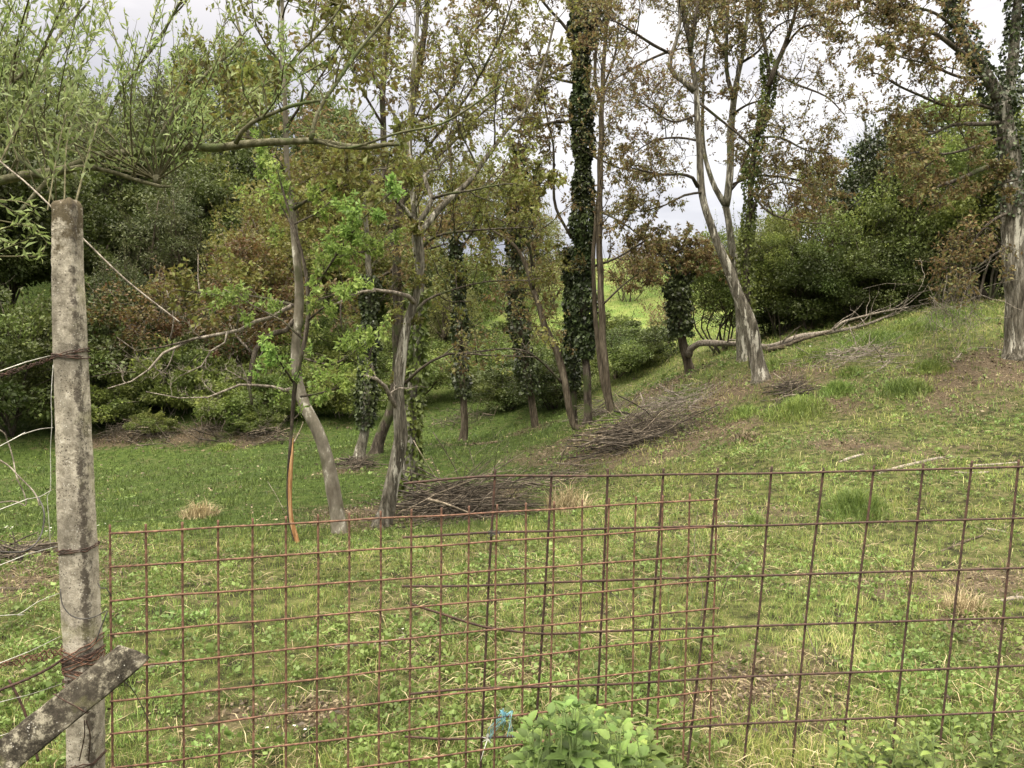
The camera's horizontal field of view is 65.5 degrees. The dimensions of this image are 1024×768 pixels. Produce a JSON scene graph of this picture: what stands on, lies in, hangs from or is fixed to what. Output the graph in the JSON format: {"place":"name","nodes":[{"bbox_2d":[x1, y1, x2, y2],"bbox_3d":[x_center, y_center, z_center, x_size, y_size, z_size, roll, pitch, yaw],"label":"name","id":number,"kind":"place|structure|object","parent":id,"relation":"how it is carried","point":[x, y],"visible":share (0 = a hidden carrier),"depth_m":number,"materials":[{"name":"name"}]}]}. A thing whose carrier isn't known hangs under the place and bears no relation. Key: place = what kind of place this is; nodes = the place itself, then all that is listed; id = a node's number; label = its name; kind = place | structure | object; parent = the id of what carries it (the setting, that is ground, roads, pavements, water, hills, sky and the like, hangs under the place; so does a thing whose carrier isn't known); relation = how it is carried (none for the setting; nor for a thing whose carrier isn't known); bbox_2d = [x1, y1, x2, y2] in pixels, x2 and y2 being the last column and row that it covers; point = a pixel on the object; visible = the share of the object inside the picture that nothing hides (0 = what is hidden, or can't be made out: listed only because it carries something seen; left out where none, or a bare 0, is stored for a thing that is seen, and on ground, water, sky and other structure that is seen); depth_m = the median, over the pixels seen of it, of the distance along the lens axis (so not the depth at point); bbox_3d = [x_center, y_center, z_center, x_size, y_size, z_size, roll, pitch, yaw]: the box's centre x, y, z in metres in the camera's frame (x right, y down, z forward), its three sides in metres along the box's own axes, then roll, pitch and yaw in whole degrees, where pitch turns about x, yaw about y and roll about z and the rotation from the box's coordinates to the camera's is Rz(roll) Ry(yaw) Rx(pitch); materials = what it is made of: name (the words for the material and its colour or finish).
{"place":"outdoors","nodes":[
{"label":"outdoors","id":0,"kind":"place"},
{"bbox_2d":[0,167,1023,767],"bbox_3d":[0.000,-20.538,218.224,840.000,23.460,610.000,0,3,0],"label":"ground","id":1,"kind":"structure","parent":0,"point":[346,419],"depth_m":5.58,"materials":[{"name":"plant"}]},
{"bbox_2d":[0,531,57,563],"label":"brush heap","id":2,"kind":"object","parent":1,"relation":"on","point":[28,545],"visible":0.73,"depth_m":6.49,"materials":[{"name":"wood"}]},
{"bbox_2d":[0,84,99,275],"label":"hillside tree","id":3,"kind":"object","parent":1,"relation":"on","point":[44,193],"visible":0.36,"depth_m":22.15,"materials":[{"name":"green plant"}]},
{"bbox_2d":[0,15,105,133],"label":"hillside tree","id":4,"kind":"object","parent":1,"relation":"on","point":[56,85],"visible":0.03,"depth_m":37.52,"materials":[{"name":"green plant"}]},
{"bbox_2d":[0,135,108,341],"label":"hillside tree","id":5,"kind":"object","parent":1,"relation":"on","point":[12,272],"visible":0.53,"depth_m":22.51,"materials":[{"name":"green plant"}]},
{"bbox_2d":[0,137,125,283],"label":"hillside tree","id":6,"kind":"object","parent":1,"relation":"on","point":[86,198],"visible":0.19,"depth_m":24.69,"materials":[{"name":"green plant"}]},
{"bbox_2d":[0,281,136,436],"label":"dark shrub","id":7,"kind":"object","parent":1,"relation":"on","point":[32,393],"visible":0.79,"depth_m":18.93,"materials":[{"name":"green plant"}]},
{"bbox_2d":[0,645,149,767],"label":"concrete brace","id":8,"kind":"object","parent":1,"relation":"on","point":[26,739],"visible":1,"depth_m":2.19,"materials":[{"name":"concrete"}]},
{"bbox_2d":[51,197,105,767],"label":"concrete post","id":9,"kind":"object","parent":1,"relation":"on","point":[77,530],"visible":0.89,"depth_m":2.37,"materials":[{"name":"concrete"}]},
{"bbox_2d":[4,265,171,390],"bbox_3d":[-11.548,-1.620,21.807,4.305,4.321,4.592,0,3,4],"label":"dark shrub","id":10,"kind":"object","parent":1,"relation":"on","point":[101,330],"visible":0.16,"depth_m":21.07,"materials":[{"name":"green plant"}]},
{"bbox_2d":[32,66,158,294],"bbox_3d":[-15.550,-7.245,29.314,5.489,8.606,5.318,0,3,1],"label":"hillside tree","id":11,"kind":"object","parent":1,"relation":"on","point":[106,139],"visible":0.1,"depth_m":29.24,"materials":[{"name":"green plant"}]},
{"bbox_2d":[34,376,169,428],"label":"bramble bank","id":12,"kind":"structure","parent":1,"relation":"on","point":[115,401],"depth_m":19.56,"materials":[{"name":"green plant"}]},
{"bbox_2d":[59,83,196,282],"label":"hillside tree","id":13,"kind":"object","parent":1,"relation":"on","point":[126,192],"visible":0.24,"depth_m":27.58,"materials":[{"name":"green plant"}]},
{"bbox_2d":[84,241,182,396],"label":"feathery shrub","id":14,"kind":"object","parent":1,"relation":"on","point":[135,272],"visible":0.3,"depth_m":21.66,"materials":[{"name":"green plant"}]},
{"bbox_2d":[122,407,181,434],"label":"bramble bank","id":15,"kind":"structure","parent":1,"relation":"on","point":[146,419],"depth_m":19.09,"materials":[{"name":"green plant"}]},
{"bbox_2d":[84,258,229,406],"bbox_3d":[-9.623,-1.405,21.520,4.732,4.152,4.151,-2,4,-38],"label":"russet shrub","id":16,"kind":"object","parent":1,"relation":"on","point":[132,327],"visible":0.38,"depth_m":20.91,"materials":[{"name":"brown plant"}]},
{"bbox_2d":[84,157,230,329],"bbox_3d":[-11.251,-4.022,25.566,4.391,6.598,4.254,0,3,9],"label":"feathery shrub","id":17,"kind":"object","parent":1,"relation":"on","point":[176,214],"visible":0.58,"depth_m":25.39,"materials":[{"name":"green plant"}]},
{"bbox_2d":[84,48,235,276],"bbox_3d":[-14.927,-9.309,33.984,6.220,9.753,6.027,-1,3,-16],"label":"hillside tree","id":18,"kind":"object","parent":1,"relation":"on","point":[148,101],"visible":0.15,"depth_m":32.76,"materials":[{"name":"green plant"}]},
{"bbox_2d":[117,305,210,405],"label":"dark shrub","id":19,"kind":"object","parent":1,"relation":"on","point":[190,347],"visible":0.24,"depth_m":21.08,"materials":[{"name":"green plant"}]},
{"bbox_2d":[98,327,246,415],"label":"bramble bank","id":20,"kind":"structure","parent":1,"relation":"on","point":[192,379],"depth_m":20.15,"materials":[{"name":"green plant"}]},
{"bbox_2d":[129,151,247,314],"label":"hillside tree","id":21,"kind":"object","parent":1,"relation":"on","point":[212,188],"visible":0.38,"depth_m":28.01,"materials":[{"name":"green plant"}]},
{"bbox_2d":[148,416,260,447],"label":"undergrowth","id":22,"kind":"object","parent":1,"relation":"on","point":[201,432],"visible":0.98,"depth_m":18.68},
{"bbox_2d":[169,126,263,286],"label":"hillside tree","id":23,"kind":"object","parent":1,"relation":"on","point":[233,175],"visible":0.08,"depth_m":31.37,"materials":[{"name":"green plant"}]},
{"bbox_2d":[150,6,299,137],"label":"hillside tree","id":24,"kind":"object","parent":1,"relation":"on","point":[264,63],"visible":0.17,"depth_m":42.11,"materials":[{"name":"green plant"}]},
{"bbox_2d":[172,370,298,425],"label":"bramble bank","id":25,"kind":"structure","parent":1,"relation":"on","point":[229,403],"depth_m":19.38,"materials":[{"name":"green plant"}]},
{"bbox_2d":[169,206,307,387],"bbox_3d":[-7.807,-2.321,22.867,4.612,5.479,5.258,0,3,9],"label":"russet shrub","id":26,"kind":"object","parent":1,"relation":"on","point":[237,249],"visible":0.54,"depth_m":22.40,"materials":[{"name":"brown plant"}]},
{"bbox_2d":[183,94,305,215],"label":"hillside tree","id":27,"kind":"object","parent":1,"relation":"on","point":[246,164],"visible":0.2,"depth_m":32.76,"materials":[{"name":"green plant"}]},
{"bbox_2d":[0,0,502,262],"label":"willow","id":28,"kind":"object","parent":1,"relation":"on","point":[33,83],"visible":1,"depth_m":4.25,"materials":[{"name":"green plant"}]},
{"bbox_2d":[220,404,287,434],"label":"bramble bank","id":29,"kind":"structure","parent":1,"relation":"on","point":[242,424],"depth_m":19.19,"materials":[{"name":"green plant"}]},
{"bbox_2d":[91,0,425,533],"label":"leaning tree","id":30,"kind":"object","parent":1,"relation":"on","point":[187,286],"visible":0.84,"depth_m":7.82,"materials":[{"name":"green plant"}]},
{"bbox_2d":[191,193,335,333],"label":"hillside tree","id":31,"kind":"object","parent":1,"relation":"on","point":[264,224],"visible":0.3,"depth_m":24.39,"materials":[{"name":"green plant"}]},
{"bbox_2d":[221,347,340,418],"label":"bramble bank","id":32,"kind":"structure","parent":1,"relation":"on","point":[274,377],"depth_m":20.24,"materials":[{"name":"green plant"}]},
{"bbox_2d":[211,318,352,378],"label":"bramble bank","id":33,"kind":"structure","parent":1,"relation":"on","point":[333,353],"depth_m":23.15,"materials":[{"name":"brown plant"}]},
{"bbox_2d":[202,137,370,327],"bbox_3d":[-7.536,-4.744,27.942,6.118,8.101,6.918,-2,4,-38],"label":"hillside tree","id":34,"kind":"object","parent":1,"relation":"on","point":[315,222],"visible":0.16,"depth_m":26.41,"materials":[{"name":"green plant"}]},
{"bbox_2d":[199,128,406,542],"bbox_3d":[-1.932,-0.398,7.455,2.069,4.062,1.642,0,3,0],"label":"split sapling","id":35,"kind":"object","parent":1,"relation":"on","point":[334,256],"visible":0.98,"depth_m":7.27,"materials":[{"name":"green plant"}]},
{"bbox_2d":[275,74,379,155],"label":"hillside tree","id":36,"kind":"object","parent":1,"relation":"on","point":[330,103],"visible":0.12,"depth_m":43.48,"materials":[{"name":"green plant"}]},
{"bbox_2d":[288,301,392,378],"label":"green shrub","id":37,"kind":"object","parent":1,"relation":"on","point":[318,336],"visible":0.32,"depth_m":25.36,"materials":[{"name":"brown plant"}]},
{"bbox_2d":[304,358,390,417],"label":"bramble bank","id":38,"kind":"structure","parent":1,"relation":"on","point":[339,401],"depth_m":21.01,"materials":[{"name":"green plant"}]},
{"bbox_2d":[271,116,429,319],"bbox_3d":[-6.247,-5.143,29.518,7.282,8.528,6.440,1,3,20],"label":"hillside tree","id":39,"kind":"object","parent":1,"relation":"on","point":[382,263],"visible":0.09,"depth_m":28.96,"materials":[{"name":"green plant"}]},
{"bbox_2d":[306,115,429,461],"bbox_3d":[-2.475,-1.557,13.943,1.987,6.237,1.883,0,3,0],"label":"ivy clad tree","id":40,"kind":"object","parent":1,"relation":"on","point":[368,311],"visible":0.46,"depth_m":13.90,"materials":[{"name":"green plant"}]},
{"bbox_2d":[264,0,554,453],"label":"dark twin tree","id":41,"kind":"object","parent":1,"relation":"on","point":[378,442],"visible":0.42,"depth_m":14.45,"materials":[{"name":"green plant"}]},
{"bbox_2d":[109,493,719,767],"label":"panel","id":42,"kind":"object","parent":1,"relation":"on","point":[252,653],"visible":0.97,"depth_m":2.66,"materials":[{"name":"metal"}]},
{"bbox_2d":[345,341,491,397],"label":"green shrub","id":43,"kind":"object","parent":1,"relation":"on","point":[436,375],"visible":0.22,"depth_m":24.60,"materials":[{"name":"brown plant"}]},
{"bbox_2d":[259,0,586,527],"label":"forked tree","id":44,"kind":"object","parent":1,"relation":"on","point":[388,501],"visible":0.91,"depth_m":8.40,"materials":[{"name":"green plant"}]},
{"bbox_2d":[307,0,549,505],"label":"ivy footed tree","id":45,"kind":"object","parent":1,"relation":"on","point":[415,397],"visible":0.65,"depth_m":9.73,"materials":[{"name":"green plant"}]},
{"bbox_2d":[404,265,484,352],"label":"hillside tree","id":46,"kind":"object","parent":1,"relation":"on","point":[443,334],"visible":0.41,"depth_m":29.79,"materials":[{"name":"green plant"}]},
{"bbox_2d":[414,111,514,440],"bbox_3d":[-1.073,-2.451,18.433,2.520,7.922,2.335,0,3,0],"label":"ivy clad tree","id":47,"kind":"object","parent":1,"relation":"on","point":[455,247],"visible":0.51,"depth_m":18.33,"materials":[{"name":"green plant"}]},
{"bbox_2d":[424,242,505,327],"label":"hillside tree","id":48,"kind":"object","parent":1,"relation":"on","point":[485,310],"visible":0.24,"depth_m":33.31,"materials":[{"name":"green plant"}]},
{"bbox_2d":[360,393,573,530],"bbox_3d":[-0.562,1.071,9.014,2.527,1.912,2.170,-2,3,-28],"label":"brush heap","id":49,"kind":"object","parent":1,"relation":"on","point":[455,497],"visible":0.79,"depth_m":8.94,"materials":[{"name":"wood"}]},
{"bbox_2d":[431,324,556,389],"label":"green shrub","id":50,"kind":"object","parent":1,"relation":"on","point":[495,346],"visible":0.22,"depth_m":25.48,"materials":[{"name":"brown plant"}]},
{"bbox_2d":[446,132,542,275],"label":"hillside tree","id":51,"kind":"object","parent":1,"relation":"on","point":[491,236],"visible":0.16,"depth_m":44.60,"materials":[{"name":"green plant"}]},
{"bbox_2d":[446,350,553,410],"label":"dark shrub","id":52,"kind":"object","parent":1,"relation":"on","point":[491,377],"visible":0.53,"depth_m":22.12,"materials":[{"name":"green plant"}]},
{"bbox_2d":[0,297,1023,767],"bbox_3d":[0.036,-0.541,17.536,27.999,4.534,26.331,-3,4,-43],"label":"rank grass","id":53,"kind":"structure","parent":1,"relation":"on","point":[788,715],"depth_m":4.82,"materials":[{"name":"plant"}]},
{"bbox_2d":[0,290,1023,767],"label":"dry straw","id":54,"kind":"object","parent":1,"relation":"on","point":[944,664],"visible":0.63,"depth_m":4.44,"materials":[{"name":"plant"}]},
{"bbox_2d":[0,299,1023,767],"bbox_3d":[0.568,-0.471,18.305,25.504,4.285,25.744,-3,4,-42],"label":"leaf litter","id":55,"kind":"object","parent":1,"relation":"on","point":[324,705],"visible":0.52,"depth_m":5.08,"materials":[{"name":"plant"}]},
{"bbox_2d":[435,154,590,429],"bbox_3d":[0.044,-1.610,15.104,2.998,5.385,2.275,-2,3,-30],"label":"crooked slender tree","id":56,"kind":"object","parent":1,"relation":"on","point":[543,318],"visible":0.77,"depth_m":15.40,"materials":[{"name":"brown plant"}]},
{"bbox_2d":[481,115,569,428],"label":"ivy clad tree","id":57,"kind":"object","parent":1,"relation":"on","point":[527,371],"visible":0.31,"depth_m":18.85,"materials":[{"name":"green plant"}]},
{"bbox_2d":[501,194,566,305],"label":"hillside tree","id":58,"kind":"object","parent":1,"relation":"on","point":[548,230],"visible":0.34,"depth_m":42.83,"materials":[{"name":"green plant"}]},
{"bbox_2d":[495,346,597,409],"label":"dark shrub","id":59,"kind":"object","parent":1,"relation":"on","point":[550,391],"visible":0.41,"depth_m":20.62,"materials":[{"name":"green plant"}]},
{"bbox_2d":[489,441,623,491],"bbox_3d":[0.694,1.171,11.530,2.099,0.568,2.296,0,3,0],"label":"brush heap","id":60,"kind":"object","parent":1,"relation":"on","point":[572,472],"visible":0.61,"depth_m":11.23,"materials":[{"name":"wood"}]},
{"bbox_2d":[542,239,582,423],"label":"ivy-covered tree","id":61,"kind":"object","parent":1,"relation":"on","point":[572,363],"visible":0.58,"depth_m":16.48,"materials":[{"name":"green plant"}]},
{"bbox_2d":[535,473,611,514],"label":"dry clump","id":62,"kind":"object","parent":1,"relation":"on","point":[567,500],"visible":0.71,"depth_m":8.63,"materials":[{"name":"plant"}]},
{"bbox_2d":[499,0,678,424],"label":"ivy-covered tree","id":63,"kind":"object","parent":1,"relation":"on","point":[584,344],"visible":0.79,"depth_m":15.63,"materials":[{"name":"green plant"}]},
{"bbox_2d":[501,694,682,767],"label":"herb clump","id":64,"kind":"object","parent":1,"relation":"on","point":[579,743],"visible":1,"depth_m":2.05,"materials":[{"name":"green plant"}]},
{"bbox_2d":[579,657,634,743],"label":"herb sprig","id":65,"kind":"object","parent":1,"relation":"on","point":[588,695],"visible":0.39,"depth_m":2.98,"materials":[{"name":"green plant"}]},
{"bbox_2d":[547,0,671,417],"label":"twin stem tree","id":66,"kind":"object","parent":1,"relation":"on","point":[600,340],"visible":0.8,"depth_m":15.21,"materials":[{"name":"brown plant"}]},
{"bbox_2d":[589,325,669,380],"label":"green shrub","id":67,"kind":"object","parent":1,"relation":"on","point":[622,358],"visible":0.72,"depth_m":21.41,"materials":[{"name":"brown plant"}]},
{"bbox_2d":[595,224,666,301],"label":"twiggy bush","id":68,"kind":"object","parent":1,"relation":"on","point":[621,263],"visible":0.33,"depth_m":45.66,"materials":[{"name":"green plant"}]},
{"bbox_2d":[606,312,689,363],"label":"dark shrub","id":69,"kind":"object","parent":1,"relation":"on","point":[658,332],"visible":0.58,"depth_m":22.55,"materials":[{"name":"green plant"}]},
{"bbox_2d":[544,384,756,466],"bbox_3d":[2.104,0.607,12.682,2.806,1.377,2.662,-2,4,-37],"label":"brush heap","id":70,"kind":"object","parent":1,"relation":"on","point":[630,433],"visible":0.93,"depth_m":12.66,"materials":[{"name":"wood"}]},
{"bbox_2d":[598,376,735,429],"bbox_3d":[2.797,0.308,13.940,2.438,1.153,2.354,0,3,0],"label":"brush heap","id":71,"kind":"object","parent":1,"relation":"on","point":[664,399],"visible":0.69,"depth_m":13.96,"materials":[{"name":"brown wood"}]},
{"bbox_2d":[615,574,725,675],"bbox_3d":[0.836,1.205,4.152,0.534,0.553,0.730,1,3,20],"label":"weed patch","id":72,"kind":"object","parent":1,"relation":"on","point":[683,623],"visible":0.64,"depth_m":4.02,"materials":[{"name":"green plant"}]},
{"bbox_2d":[623,221,721,374],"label":"ivy-covered tree","id":73,"kind":"object","parent":1,"relation":"on","point":[678,307],"visible":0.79,"depth_m":16.78,"materials":[{"name":"green plant"}]},
{"bbox_2d":[568,0,780,385],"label":"leaning ash","id":74,"kind":"object","parent":1,"relation":"on","point":[759,370],"visible":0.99,"depth_m":12.99,"materials":[{"name":"brown plant"}]},
{"bbox_2d":[402,459,1023,767],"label":"panel","id":75,"kind":"object","parent":1,"relation":"on","point":[763,575],"visible":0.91,"depth_m":2.99,"materials":[{"name":"metal"}]},
{"bbox_2d":[650,209,793,355],"bbox_3d":[5.246,-2.626,20.560,3.758,3.802,3.684,0,3,8],"label":"hedge bush","id":76,"kind":"object","parent":1,"relation":"on","point":[710,295],"visible":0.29,"depth_m":20.19,"materials":[{"name":"green plant"}]},
{"bbox_2d":[655,0,858,362],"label":"forked grey tree","id":77,"kind":"object","parent":1,"relation":"on","point":[741,341],"visible":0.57,"depth_m":14.95,"materials":[{"name":"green plant"}]},
{"bbox_2d":[696,276,853,335],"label":"hedge bush","id":78,"kind":"object","parent":1,"relation":"on","point":[764,319],"visible":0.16,"depth_m":21.51,"materials":[{"name":"green plant"}]},
{"bbox_2d":[714,192,846,338],"bbox_3d":[6.698,-2.928,19.493,3.438,3.802,3.508,1,3,26],"label":"hedge bush","id":79,"kind":"object","parent":1,"relation":"on","point":[775,243],"visible":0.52,"depth_m":19.03,"materials":[{"name":"green plant"}]},
{"bbox_2d":[756,361,823,407],"bbox_3d":[4.342,-0.002,12.314,1.037,0.708,0.853,0,3,7],"label":"brush heap","id":80,"kind":"object","parent":1,"relation":"on","point":[792,385],"visible":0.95,"depth_m":12.27,"materials":[{"name":"wood"}]},
{"bbox_2d":[759,392,835,423],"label":"grass tuft","id":81,"kind":"object","parent":1,"relation":"on","point":[801,407],"visible":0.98,"depth_m":11.51,"materials":[{"name":"plant"}]},
{"bbox_2d":[685,289,911,357],"bbox_3d":[6.367,-1.272,16.226,5.173,1.495,2.093,0,3,-8],"label":"fallen log","id":82,"kind":"object","parent":1,"relation":"on","point":[691,348],"visible":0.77,"depth_m":16.29,"materials":[{"name":"brown wood"}]},
{"bbox_2d":[728,0,876,368],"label":"ivy sided tree","id":83,"kind":"object","parent":1,"relation":"on","point":[747,238],"visible":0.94,"depth_m":13.69,"materials":[{"name":"green plant"}]},
{"bbox_2d":[754,225,866,330],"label":"hedge bush","id":84,"kind":"object","parent":1,"relation":"on","point":[795,307],"visible":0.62,"depth_m":18.34,"materials":[{"name":"green plant"}]},
{"bbox_2d":[763,127,870,321],"bbox_3d":[7.972,-4.015,20.878,3.929,5.042,4.238,2,3,29],"label":"hedge bush","id":85,"kind":"object","parent":1,"relation":"on","point":[792,181],"visible":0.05,"depth_m":20.36,"materials":[{"name":"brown plant"}]},
{"bbox_2d":[780,324,921,380],"bbox_3d":[5.622,-0.542,13.348,2.287,0.938,2.314,1,3,17],"label":"brush heap","id":86,"kind":"object","parent":1,"relation":"on","point":[863,353],"visible":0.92,"depth_m":13.26,"materials":[{"name":"brown wood"}]},
{"bbox_2d":[808,482,901,523],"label":"grass tuft","id":87,"kind":"object","parent":1,"relation":"on","point":[846,501],"visible":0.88,"depth_m":7.01,"materials":[{"name":"plant"}]},
{"bbox_2d":[786,216,926,322],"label":"hedge bush","id":88,"kind":"object","parent":1,"relation":"on","point":[856,298],"visible":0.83,"depth_m":17.55,"materials":[{"name":"green plant"}]},
{"bbox_2d":[785,156,940,317],"bbox_3d":[8.215,-3.446,18.743,3.351,3.920,3.558,0,3,-9],"label":"hedge bush","id":89,"kind":"object","parent":1,"relation":"on","point":[838,229],"visible":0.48,"depth_m":18.15,"materials":[{"name":"green plant"}]},
{"bbox_2d":[809,88,922,311],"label":"tree","id":90,"kind":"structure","parent":1,"relation":"on","point":[868,142],"depth_m":19.18,"materials":[{"name":"green plant"}]},
{"bbox_2d":[832,326,917,350],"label":"grass tuft","id":91,"kind":"object","parent":1,"relation":"on","point":[872,334],"visible":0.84,"depth_m":14.04,"materials":[{"name":"plant"}]},
{"bbox_2d":[832,206,973,311],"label":"hedge bush","id":92,"kind":"object","parent":1,"relation":"on","point":[911,242],"visible":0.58,"depth_m":17.68,"materials":[{"name":"green plant"}]},
{"bbox_2d":[874,374,934,402],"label":"grass tuft","id":93,"kind":"object","parent":1,"relation":"on","point":[907,383],"visible":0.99,"depth_m":11.34,"materials":[{"name":"plant"}]},
{"bbox_2d":[876,317,958,336],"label":"grass tuft","id":94,"kind":"object","parent":1,"relation":"on","point":[911,328],"visible":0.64,"depth_m":14.54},
{"bbox_2d":[819,57,1023,300],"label":"hedge bush","id":95,"kind":"object","parent":1,"relation":"on","point":[931,108],"visible":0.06,"depth_m":18.97,"materials":[{"name":"green plant"}]},
{"bbox_2d":[821,713,1023,767],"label":"weed patch","id":96,"kind":"object","parent":1,"relation":"on","point":[923,757],"visible":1,"depth_m":2.82,"materials":[{"name":"green plant"}]},
{"bbox_2d":[822,0,1023,360],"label":"ivy topped tree","id":97,"kind":"object","parent":1,"relation":"on","point":[1004,93],"visible":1,"depth_m":11.14,"materials":[{"name":"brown plant"}]},
{"bbox_2d":[864,251,1023,367],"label":"dry tangle","id":98,"kind":"object","parent":1,"relation":"on","point":[939,308],"visible":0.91,"depth_m":11.20,"materials":[{"name":"plant"}]},
{"bbox_2d":[864,81,1023,302],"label":"hedge bush","id":99,"kind":"object","parent":1,"relation":"on","point":[960,164],"visible":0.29,"depth_m":17.42,"materials":[{"name":"green plant"}]},
{"bbox_2d":[923,578,1006,622],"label":"dry clump","id":100,"kind":"object","parent":1,"relation":"on","point":[961,602],"visible":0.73,"depth_m":4.77,"materials":[{"name":"plant"}]},
{"bbox_2d":[0,0,1023,266],"label":"sky","id":101,"kind":"structure","parent":0,"point":[988,12],"materials":[{"name":"white"}]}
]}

